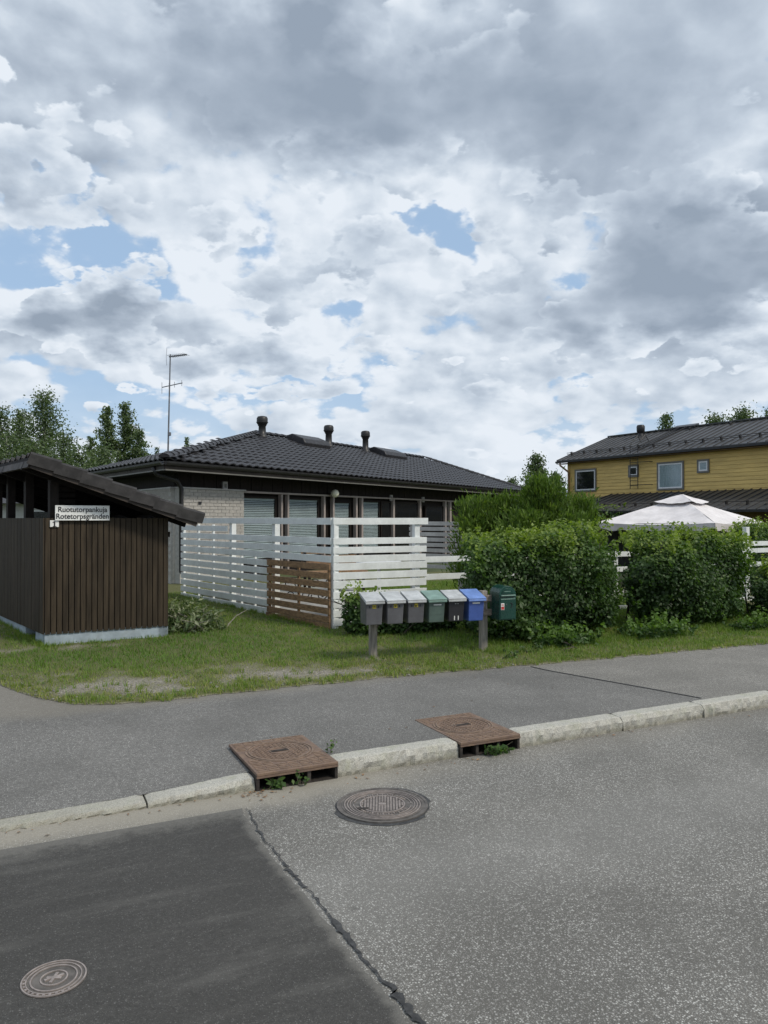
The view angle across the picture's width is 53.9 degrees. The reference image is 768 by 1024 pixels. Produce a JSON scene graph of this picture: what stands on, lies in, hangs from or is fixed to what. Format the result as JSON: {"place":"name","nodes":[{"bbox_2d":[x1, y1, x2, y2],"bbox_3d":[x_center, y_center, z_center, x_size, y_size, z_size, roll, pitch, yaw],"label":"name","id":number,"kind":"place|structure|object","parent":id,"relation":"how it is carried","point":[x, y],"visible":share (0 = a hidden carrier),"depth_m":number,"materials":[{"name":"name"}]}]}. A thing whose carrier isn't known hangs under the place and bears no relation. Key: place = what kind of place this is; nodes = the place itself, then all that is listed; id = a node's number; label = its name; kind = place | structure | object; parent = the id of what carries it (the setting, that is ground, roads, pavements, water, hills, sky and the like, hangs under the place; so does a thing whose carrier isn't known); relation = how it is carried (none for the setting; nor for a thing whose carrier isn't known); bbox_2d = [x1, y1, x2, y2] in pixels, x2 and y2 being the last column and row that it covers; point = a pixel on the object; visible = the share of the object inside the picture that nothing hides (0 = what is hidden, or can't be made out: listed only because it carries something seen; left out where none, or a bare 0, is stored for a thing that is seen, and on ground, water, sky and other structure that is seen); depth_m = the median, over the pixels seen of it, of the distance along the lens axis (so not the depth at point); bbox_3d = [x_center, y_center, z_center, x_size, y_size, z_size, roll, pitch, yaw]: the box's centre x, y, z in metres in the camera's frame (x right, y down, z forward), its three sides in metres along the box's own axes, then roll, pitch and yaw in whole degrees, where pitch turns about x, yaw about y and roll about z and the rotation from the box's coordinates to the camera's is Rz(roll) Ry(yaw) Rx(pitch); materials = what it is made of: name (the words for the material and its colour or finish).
{"place":"outdoors","nodes":[
{"label":"outdoors","id":0,"kind":"place"},
{"bbox_2d":[80,436,97,467],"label":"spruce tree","id":1,"kind":"object","parent":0,"point":[92,443],"visible":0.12,"depth_m":57.91,"materials":[{"name":"green plant"}]},
{"bbox_2d":[184,437,190,446],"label":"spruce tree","id":2,"kind":"object","parent":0,"point":[186,441],"visible":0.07,"depth_m":60.00,"materials":[{"name":"green plant"}]},
{"bbox_2d":[194,579,355,618],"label":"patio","id":3,"kind":"structure","parent":0,"point":[314,604],"depth_m":14.94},
{"bbox_2d":[285,577,349,598],"bbox_3d":[-1.229,1.494,14.664,1.650,0.474,0.024,0,0,-6],"label":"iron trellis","id":4,"kind":"object","parent":3,"relation":"on","point":[312,586],"visible":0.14,"depth_m":14.63,"materials":[{"name":"metal"}]},
{"bbox_2d":[301,552,367,590],"bbox_3d":[-1.051,1.226,16.041,1.350,0.950,0.445,0,-1,-21],"label":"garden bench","id":5,"kind":"object","parent":3,"relation":"on","point":[322,571],"visible":0.23,"depth_m":16.05,"materials":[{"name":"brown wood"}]},
{"bbox_2d":[356,561,400,589],"bbox_3d":[-0.100,1.337,14.989,0.914,0.710,0.914,0,0,0],"label":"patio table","id":6,"kind":"object","parent":3,"relation":"on","point":[379,569],"visible":0.12,"depth_m":14.97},
{"bbox_2d":[0,707,767,1023],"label":"road","id":7,"kind":"structure","parent":0,"point":[619,877],"depth_m":3.78,"materials":[{"name":"grey asphalt"}]},
{"bbox_2d":[20,959,86,997],"bbox_3d":[-1.359,1.919,3.111,0.256,0.006,0.256,0,0,0],"label":"valve cover","id":8,"kind":"object","parent":7,"relation":"on","point":[52,978],"visible":1,"depth_m":3.10,"materials":[{"name":"metal"}]},
{"bbox_2d":[263,777,285,789],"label":"weed","id":9,"kind":"object","parent":7,"relation":"on","point":[279,783],"visible":1,"depth_m":5.29,"materials":[{"name":"plant"}]},
{"bbox_2d":[229,735,337,791],"bbox_3d":[-0.777,1.908,5.723,0.612,0.181,0.771,0,-1,-26],"label":"storm drain","id":10,"kind":"object","parent":7,"relation":"on","point":[261,761],"visible":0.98,"depth_m":5.57,"materials":[{"name":"metal"}]},
{"bbox_2d":[291,769,309,785],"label":"weed","id":11,"kind":"object","parent":7,"relation":"on","point":[299,777],"visible":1,"depth_m":5.37,"materials":[{"name":"plant"}]},
{"bbox_2d":[6,700,749,835],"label":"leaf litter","id":12,"kind":"object","parent":7,"relation":"on","point":[290,791],"visible":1,"depth_m":5.22,"materials":[{"name":"brown plant"}]},
{"bbox_2d":[335,788,430,825],"bbox_3d":[-0.004,1.935,4.991,0.639,0.014,0.665,0,0,0],"label":"manhole cover","id":13,"kind":"object","parent":7,"relation":"on","point":[384,806],"visible":1,"depth_m":4.95,"materials":[{"name":"metal"}]},
{"bbox_2d":[415,712,520,757],"bbox_3d":[0.698,1.914,6.444,0.575,0.181,0.771,0,-1,-26],"label":"storm drain","id":14,"kind":"object","parent":7,"relation":"on","point":[470,734],"visible":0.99,"depth_m":6.29,"materials":[{"name":"metal"}]},
{"bbox_2d":[484,741,512,755],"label":"weed","id":15,"kind":"object","parent":7,"relation":"on","point":[490,750],"visible":1,"depth_m":6.04,"materials":[{"name":"plant"}]},
{"bbox_2d":[492,745,514,754],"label":"weed","id":16,"kind":"object","parent":7,"relation":"on","point":[505,751],"visible":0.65,"depth_m":6.10,"materials":[{"name":"plant"}]},
{"bbox_2d":[0,644,767,818],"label":"sidewalk","id":17,"kind":"structure","parent":0,"point":[54,755],"depth_m":6.89,"materials":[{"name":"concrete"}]},
{"bbox_2d":[325,739,336,752],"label":"weed","id":18,"kind":"object","parent":17,"relation":"on","point":[331,745],"visible":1,"depth_m":5.72,"materials":[{"name":"plant"}]},
{"bbox_2d":[0,571,767,704],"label":"lawn","id":19,"kind":"structure","parent":0,"point":[80,688],"depth_m":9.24,"materials":[{"name":"plant"}]},
{"bbox_2d":[0,452,204,645],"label":"shed","id":20,"kind":"structure","parent":19,"relation":"on","point":[78,581],"depth_m":10.60,"materials":[{"name":"brown wood"}]},
{"bbox_2d":[50,520,58,526],"bbox_3d":[-4.446,0.158,10.188,0.112,0.091,0.012,0,-1,-30],"label":"house number plate","id":21,"kind":"object","parent":20,"relation":"attached to","point":[54,523],"visible":1,"depth_m":10.18,"materials":[{"name":"metal"}]},
{"bbox_2d":[55,505,109,519],"bbox_3d":[-4.139,0.013,10.367,0.699,0.205,0.066,0,-1,-30],"label":"street sign","id":22,"kind":"object","parent":20,"relation":"attached to","point":[72,512],"visible":1,"depth_m":10.33,"materials":[{"name":"metal"}]},
{"bbox_2d":[168,593,247,633],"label":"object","id":23,"kind":"object","parent":19,"relation":"on","point":[180,619],"visible":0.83,"depth_m":11.36,"materials":[{"name":"green plant"}]},
{"bbox_2d":[4,659,513,700],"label":"gravel","id":24,"kind":"structure","parent":19,"relation":"on","point":[245,679],"depth_m":8.22,"materials":[{"name":"grey gravel"}]},
{"bbox_2d":[181,518,338,628],"bbox_3d":[-2.493,1.016,13.829,0.127,1.816,5.564,0,-1,-39],"label":"slatted fence","id":25,"kind":"object","parent":19,"relation":"on","point":[276,547],"visible":0.73,"depth_m":13.91,"materials":[{"name":"white paint"}]},
{"bbox_2d":[266,559,330,628],"bbox_3d":[-1.430,1.352,12.404,0.048,1.076,1.926,0,-1,-39],"label":"brown fence panel","id":26,"kind":"object","parent":19,"relation":"on","point":[298,598],"visible":0.91,"depth_m":12.29,"materials":[{"name":"brown wood"}]},
{"bbox_2d":[325,579,389,635],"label":"shrub","id":27,"kind":"object","parent":19,"relation":"on","point":[351,601],"visible":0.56,"depth_m":11.07,"materials":[{"name":"green plant"}]},
{"bbox_2d":[332,518,427,628],"bbox_3d":[-0.054,0.999,12.063,1.674,1.807,0.123,0,-1,-26],"label":"white fence section","id":28,"kind":"object","parent":19,"relation":"on","point":[415,564],"visible":0.75,"depth_m":11.98,"materials":[{"name":"paint"}]},
{"bbox_2d":[2,610,765,699],"bbox_3d":[0.739,1.801,11.420,12.683,0.128,5.021,0,-1,-26],"label":"clover","id":29,"kind":"object","parent":19,"relation":"on","point":[335,650],"visible":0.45,"depth_m":9.91,"materials":[{"name":"green plant"}]},
{"bbox_2d":[379,589,463,634],"bbox_3d":[0.510,1.555,11.456,1.564,0.673,0.997,0,-1,-28],"label":"ground shrub","id":30,"kind":"object","parent":19,"relation":"on","point":[419,627],"visible":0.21,"depth_m":11.33,"materials":[{"name":"green plant"}]},
{"bbox_2d":[369,590,491,657],"bbox_3d":[0.579,1.488,9.759,1.826,0.890,0.113,0,-1,-20],"label":"mailbox stand","id":31,"kind":"object","parent":19,"relation":"on","point":[482,636],"visible":0.38,"depth_m":9.98,"materials":[{"name":"grey wood"}]},
{"bbox_2d":[359,592,384,624],"bbox_3d":[-0.150,1.188,9.290,0.246,0.382,0.285,0,-1,-20],"label":"mailbox","id":32,"kind":"object","parent":31,"relation":"attached to","point":[371,605],"visible":1,"depth_m":9.21,"materials":[{"name":"grey plastic"}]},
{"bbox_2d":[380,591,405,623],"bbox_3d":[0.109,1.189,9.382,0.246,0.380,0.285,0,-1,-20],"label":"mailbox","id":33,"kind":"object","parent":31,"relation":"attached to","point":[392,608],"visible":0.96,"depth_m":9.30,"materials":[{"name":"grey plastic"}]},
{"bbox_2d":[400,591,426,622],"bbox_3d":[0.368,1.191,9.473,0.246,0.379,0.285,0,-1,-20],"label":"mailbox","id":34,"kind":"object","parent":31,"relation":"attached to","point":[413,609],"visible":0.97,"depth_m":9.39,"materials":[{"name":"grey plastic"}]},
{"bbox_2d":[420,590,446,622],"bbox_3d":[0.628,1.195,9.561,0.246,0.382,0.295,0,-1,-20],"label":"mailbox","id":35,"kind":"object","parent":31,"relation":"attached to","point":[434,604],"visible":0.98,"depth_m":9.48,"materials":[{"name":"green plastic"}]},
{"bbox_2d":[440,590,466,621],"bbox_3d":[0.885,1.197,9.657,0.246,0.380,0.285,0,-1,-20],"label":"mailbox","id":36,"kind":"object","parent":31,"relation":"attached to","point":[454,607],"visible":0.97,"depth_m":9.57,"materials":[{"name":"black plastic"}]},
{"bbox_2d":[459,589,485,620],"bbox_3d":[1.145,1.199,9.745,0.246,0.387,0.295,0,-1,-20],"label":"mailbox","id":37,"kind":"object","parent":31,"relation":"attached to","point":[474,605],"visible":0.97,"depth_m":9.66,"materials":[{"name":"blue plastic"}]},
{"bbox_2d":[490,584,515,619],"bbox_3d":[1.572,1.187,9.957,0.245,0.445,0.300,0,-1,-20],"label":"mailbox","id":38,"kind":"object","parent":31,"relation":"attached to","point":[503,604],"visible":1,"depth_m":9.85,"materials":[{"name":"green plastic"}]},
{"bbox_2d":[500,598,514,618],"bbox_3d":[1.613,1.256,9.840,0.221,0.275,0.008,0,-1,-20],"label":"door","id":39,"kind":"structure","parent":38,"relation":"in","point":[508,612],"depth_m":9.84,"materials":[{"name":"green plastic"}]},
{"bbox_2d":[409,522,462,590],"bbox_3d":[1.143,1.026,16.615,1.359,1.630,0.102,0,-1,36],"label":"yard divider fence","id":40,"kind":"object","parent":19,"relation":"on","point":[436,539],"visible":0.31,"depth_m":16.53,"materials":[{"name":"white wood"}]},
{"bbox_2d":[441,487,510,589],"bbox_3d":[1.896,0.682,14.937,1.522,2.378,1.526,0,0,0],"label":"thuja bush","id":41,"kind":"object","parent":19,"relation":"on","point":[475,512],"visible":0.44,"depth_m":14.82,"materials":[{"name":"green plant"}]},
{"bbox_2d":[462,600,540,633],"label":"ground shrub","id":42,"kind":"object","parent":19,"relation":"on","point":[469,625],"visible":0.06,"depth_m":11.35,"materials":[{"name":"green plant"}]},
{"bbox_2d":[489,487,526,526],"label":"thuja bush","id":43,"kind":"object","parent":19,"relation":"on","point":[505,497],"visible":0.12,"depth_m":15.15,"materials":[{"name":"green plant"}]},
{"bbox_2d":[503,649,519,658],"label":"weed","id":44,"kind":"object","parent":19,"relation":"on","point":[515,652],"visible":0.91,"depth_m":9.55,"materials":[{"name":"plant"}]},
{"bbox_2d":[487,499,560,590],"bbox_3d":[2.732,0.807,14.225,1.657,2.155,1.640,0,0,0],"label":"thuja bush","id":45,"kind":"object","parent":19,"relation":"on","point":[524,520],"visible":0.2,"depth_m":14.02,"materials":[{"name":"green plant"}]},
{"bbox_2d":[519,641,542,652],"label":"weed","id":46,"kind":"object","parent":19,"relation":"on","point":[537,647],"visible":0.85,"depth_m":9.94,"materials":[{"name":"plant"}]},
{"bbox_2d":[509,465,575,530],"bbox_3d":[3.087,0.492,14.559,1.443,2.785,1.454,0,0,0],"label":"thuja bush","id":47,"kind":"object","parent":19,"relation":"on","point":[538,492],"visible":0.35,"depth_m":14.34,"materials":[{"name":"green plant"}]},
{"bbox_2d":[457,517,633,640],"bbox_3d":[2.408,0.968,11.526,4.026,1.861,1.893,0,-1,-29],"label":"hedge","id":48,"kind":"object","parent":19,"relation":"on","point":[589,565],"visible":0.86,"depth_m":10.96,"materials":[{"name":"green plant"}]},
{"bbox_2d":[525,619,605,649],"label":"ground shrub","id":49,"kind":"object","parent":19,"relation":"on","point":[565,636],"visible":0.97,"depth_m":10.40,"materials":[{"name":"green plant"}]},
{"bbox_2d":[544,500,603,602],"bbox_3d":[3.405,0.804,14.225,1.518,2.173,1.513,0,-1,22],"label":"thuja bush","id":50,"kind":"object","parent":19,"relation":"on","point":[570,516],"visible":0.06,"depth_m":14.01,"materials":[{"name":"green plant"}]},
{"bbox_2d":[559,487,609,588],"bbox_3d":[3.785,0.691,14.906,1.370,2.395,1.427,0,-1,15],"label":"thuja bush","id":51,"kind":"object","parent":19,"relation":"on","point":[585,503],"visible":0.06,"depth_m":14.70,"materials":[{"name":"green plant"}]},
{"bbox_2d":[425,527,767,610],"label":"rail fence","id":52,"kind":"object","parent":19,"relation":"on","point":[458,575],"visible":0.13,"depth_m":14.15,"materials":[{"name":"white paint"}]},
{"bbox_2d":[613,608,700,638],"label":"ground shrub","id":53,"kind":"object","parent":19,"relation":"on","point":[676,628],"visible":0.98,"depth_m":11.15,"materials":[{"name":"green plant"}]},
{"bbox_2d":[598,494,761,572],"bbox_3d":[7.641,0.653,19.363,2.887,2.221,3.837,0,-1,41],"label":"garden gazebo","id":54,"kind":"object","parent":19,"relation":"on","point":[685,509],"visible":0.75,"depth_m":18.68,"materials":[{"name":"fabric"}]},
{"bbox_2d":[617,521,759,624],"bbox_3d":[5.102,1.030,12.877,3.989,1.766,1.898,0,-1,-30],"label":"hedge","id":55,"kind":"object","parent":19,"relation":"on","point":[687,560],"visible":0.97,"depth_m":12.22,"materials":[{"name":"green plant"}]},
{"bbox_2d":[722,605,767,631],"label":"ground shrub","id":56,"kind":"object","parent":19,"relation":"on","point":[760,619],"visible":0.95,"depth_m":11.92,"materials":[{"name":"green plant"}]},
{"bbox_2d":[727,514,767,589],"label":"shrub","id":57,"kind":"object","parent":19,"relation":"on","point":[762,529],"visible":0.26,"depth_m":17.33,"materials":[{"name":"green plant"}]},
{"bbox_2d":[743,554,767,615],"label":"hedge","id":58,"kind":"object","parent":19,"relation":"on","point":[758,584],"visible":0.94,"depth_m":13.25,"materials":[{"name":"green plant"}]},
{"bbox_2d":[0,0,767,492],"label":"sky","id":59,"kind":"structure","parent":0,"point":[479,236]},
{"bbox_2d":[236,554,765,578],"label":"terrain","id":60,"kind":"structure","parent":0,"point":[427,569],"depth_m":23.32,"materials":[{"name":"green plant"}]},
{"bbox_2d":[0,405,25,458],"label":"birch tree","id":61,"kind":"object","parent":60,"relation":"on","point":[5,420],"visible":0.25,"depth_m":50.01,"materials":[{"name":"green plant"}]},
{"bbox_2d":[0,430,28,461],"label":"birch tree","id":62,"kind":"object","parent":60,"relation":"on","point":[8,451],"visible":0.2,"depth_m":41.88,"materials":[{"name":"green plant"}]},
{"bbox_2d":[2,406,35,457],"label":"birch tree","id":63,"kind":"object","parent":60,"relation":"on","point":[25,417],"visible":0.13,"depth_m":51.77,"materials":[{"name":"green plant"}]},
{"bbox_2d":[3,498,47,517],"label":"house","id":64,"kind":"structure","parent":60,"relation":"on","point":[20,512],"depth_m":35.53,"materials":[{"name":"concrete"}]},
{"bbox_2d":[34,510,47,517],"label":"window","id":65,"kind":"structure","parent":64,"relation":"in","point":[37,513],"depth_m":35.73,"materials":[{"name":"grey glass"}]},
{"bbox_2d":[4,433,60,459],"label":"birch tree","id":66,"kind":"object","parent":60,"relation":"on","point":[36,450],"visible":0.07,"depth_m":41.82,"materials":[{"name":"green plant"}]},
{"bbox_2d":[10,385,80,466],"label":"birch tree","id":67,"kind":"object","parent":60,"relation":"on","point":[43,403],"visible":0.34,"depth_m":49.77,"materials":[{"name":"green plant"}]},
{"bbox_2d":[45,424,90,467],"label":"birch tree","id":68,"kind":"object","parent":60,"relation":"on","point":[61,450],"visible":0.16,"depth_m":47.76,"materials":[{"name":"green plant"}]},
{"bbox_2d":[58,442,106,468],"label":"birch tree","id":69,"kind":"object","parent":60,"relation":"on","point":[81,459],"visible":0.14,"depth_m":45.86,"materials":[{"name":"green plant"}]},
{"bbox_2d":[87,438,122,468],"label":"birch tree","id":70,"kind":"object","parent":60,"relation":"on","point":[105,453],"visible":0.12,"depth_m":49.76,"materials":[{"name":"green plant"}]},
{"bbox_2d":[93,405,126,466],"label":"aspen tree","id":71,"kind":"object","parent":60,"relation":"on","point":[108,426],"visible":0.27,"depth_m":59.81,"materials":[{"name":"green plant"}]},
{"bbox_2d":[111,400,151,461],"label":"aspen tree","id":72,"kind":"object","parent":60,"relation":"on","point":[126,429],"visible":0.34,"depth_m":60.74,"materials":[{"name":"green plant"}]},
{"bbox_2d":[127,428,152,458],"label":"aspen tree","id":73,"kind":"object","parent":60,"relation":"on","point":[139,436],"visible":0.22,"depth_m":59.87,"materials":[{"name":"green plant"}]},
{"bbox_2d":[87,416,522,583],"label":"row house","id":74,"kind":"structure","parent":60,"relation":"on","point":[260,472],"depth_m":22.99,"materials":[{"name":"concrete"}]},
{"bbox_2d":[162,351,186,450],"bbox_3d":[-6.526,-3.427,23.779,1.162,3.596,0.368,0,-1,41],"label":"television antenna","id":75,"kind":"object","parent":74,"relation":"attached to","point":[174,384],"visible":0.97,"depth_m":24.00,"materials":[{"name":"grey metal"}]},
{"bbox_2d":[244,496,276,559],"bbox_3d":[-3.459,0.452,20.831,0.070,1.750,1.477,0,-1,31],"label":"window","id":76,"kind":"structure","parent":74,"relation":"in","point":[261,500],"depth_m":20.89,"materials":[{"name":"grey glass"}]},
{"bbox_2d":[289,498,318,554],"bbox_3d":[-2.426,0.466,22.574,0.070,1.750,1.576,0,-1,31],"label":"window","id":77,"kind":"structure","parent":74,"relation":"in","point":[291,500],"depth_m":22.64,"materials":[{"name":"grey glass"}]},
{"bbox_2d":[335,501,350,554],"bbox_3d":[-1.378,0.686,24.339,0.070,2.040,1.000,0,-1,31],"label":"door window","id":78,"kind":"structure","parent":74,"relation":"in","point":[336,502],"depth_m":24.54,"materials":[{"name":"grey glass"}]},
{"bbox_2d":[363,501,379,546],"bbox_3d":[-0.478,0.494,25.858,0.070,1.750,1.192,0,-1,31],"label":"window","id":79,"kind":"structure","parent":74,"relation":"in","point":[377,509],"depth_m":25.99,"materials":[{"name":"grey glass"}]},
{"bbox_2d":[380,501,390,545],"bbox_3d":[0.047,0.502,26.744,0.070,1.750,0.694,0,-1,31],"label":"window","id":80,"kind":"structure","parent":74,"relation":"in","point":[385,507],"depth_m":26.72,"materials":[{"name":"black glass"}]},
{"bbox_2d":[395,502,417,545],"bbox_3d":[0.799,0.512,28.012,0.070,1.750,1.841,0,-1,31],"label":"window","id":81,"kind":"structure","parent":74,"relation":"in","point":[402,509],"depth_m":27.91,"materials":[{"name":"black glass"}]},
{"bbox_2d":[424,506,442,547],"bbox_3d":[1.982,0.579,30.005,0.070,1.650,1.578,0,-1,31],"label":"window","id":82,"kind":"structure","parent":74,"relation":"in","point":[433,513],"depth_m":29.95,"materials":[{"name":"black glass"}]},
{"bbox_2d":[504,476,522,485],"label":"birch tree","id":83,"kind":"object","parent":60,"relation":"on","point":[513,480],"visible":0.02,"depth_m":51.82,"materials":[{"name":"green plant"}]},
{"bbox_2d":[516,450,553,503],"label":"birch tree","id":84,"kind":"object","parent":60,"relation":"on","point":[537,460],"visible":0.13,"depth_m":45.81,"materials":[{"name":"green plant"}]},
{"bbox_2d":[548,468,566,494],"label":"birch tree","id":85,"kind":"object","parent":60,"relation":"on","point":[554,474],"visible":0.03,"depth_m":49.75,"materials":[{"name":"green plant"}]},
{"bbox_2d":[595,502,630,531],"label":"hedge","id":86,"kind":"object","parent":60,"relation":"on","point":[612,515],"visible":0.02,"depth_m":39.10,"materials":[{"name":"green plant"}]},
{"bbox_2d":[555,416,767,554],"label":"yellow house","id":87,"kind":"structure","parent":60,"relation":"on","point":[722,465],"depth_m":40.02,"materials":[{"name":"wood"}]},
{"bbox_2d":[574,468,596,491],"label":"window","id":88,"kind":"structure","parent":87,"relation":"in","point":[585,479],"depth_m":45.41,"materials":[{"name":"glass"}]},
{"bbox_2d":[628,465,638,476],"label":"window","id":89,"kind":"structure","parent":87,"relation":"in","point":[633,472],"depth_m":42.30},
{"bbox_2d":[657,461,683,490],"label":"window","id":90,"kind":"structure","parent":87,"relation":"in","point":[670,475],"depth_m":40.17,"materials":[{"name":"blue glass"}]},
{"bbox_2d":[697,459,709,472],"bbox_3d":[16.241,-2.338,38.445,0.061,0.685,0.703,0,-1,-30],"label":"window","id":91,"kind":"structure","parent":87,"relation":"in","point":[702,464],"depth_m":38.45,"materials":[{"name":"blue glass"}]},
{"bbox_2d":[656,412,673,429],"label":"spruce tree","id":92,"kind":"object","parent":60,"relation":"on","point":[665,422],"visible":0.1,"depth_m":74.90,"materials":[{"name":"green plant"}]},
{"bbox_2d":[701,409,730,423],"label":"birch tree","id":93,"kind":"object","parent":60,"relation":"on","point":[716,419],"visible":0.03,"depth_m":77.74,"materials":[{"name":"green plant"}]},
{"bbox_2d":[726,400,757,420],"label":"birch tree","id":94,"kind":"object","parent":60,"relation":"on","point":[740,415],"visible":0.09,"depth_m":77.81,"materials":[{"name":"green plant"}]},
{"label":"ground","id":95,"kind":"structure","parent":0,"visible":0},
{"bbox_2d":[0,690,767,831],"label":"kerb","id":96,"kind":"structure","parent":95,"relation":"on","point":[384,758],"depth_m":5.85,"materials":[{"name":"concrete"}]}
]}

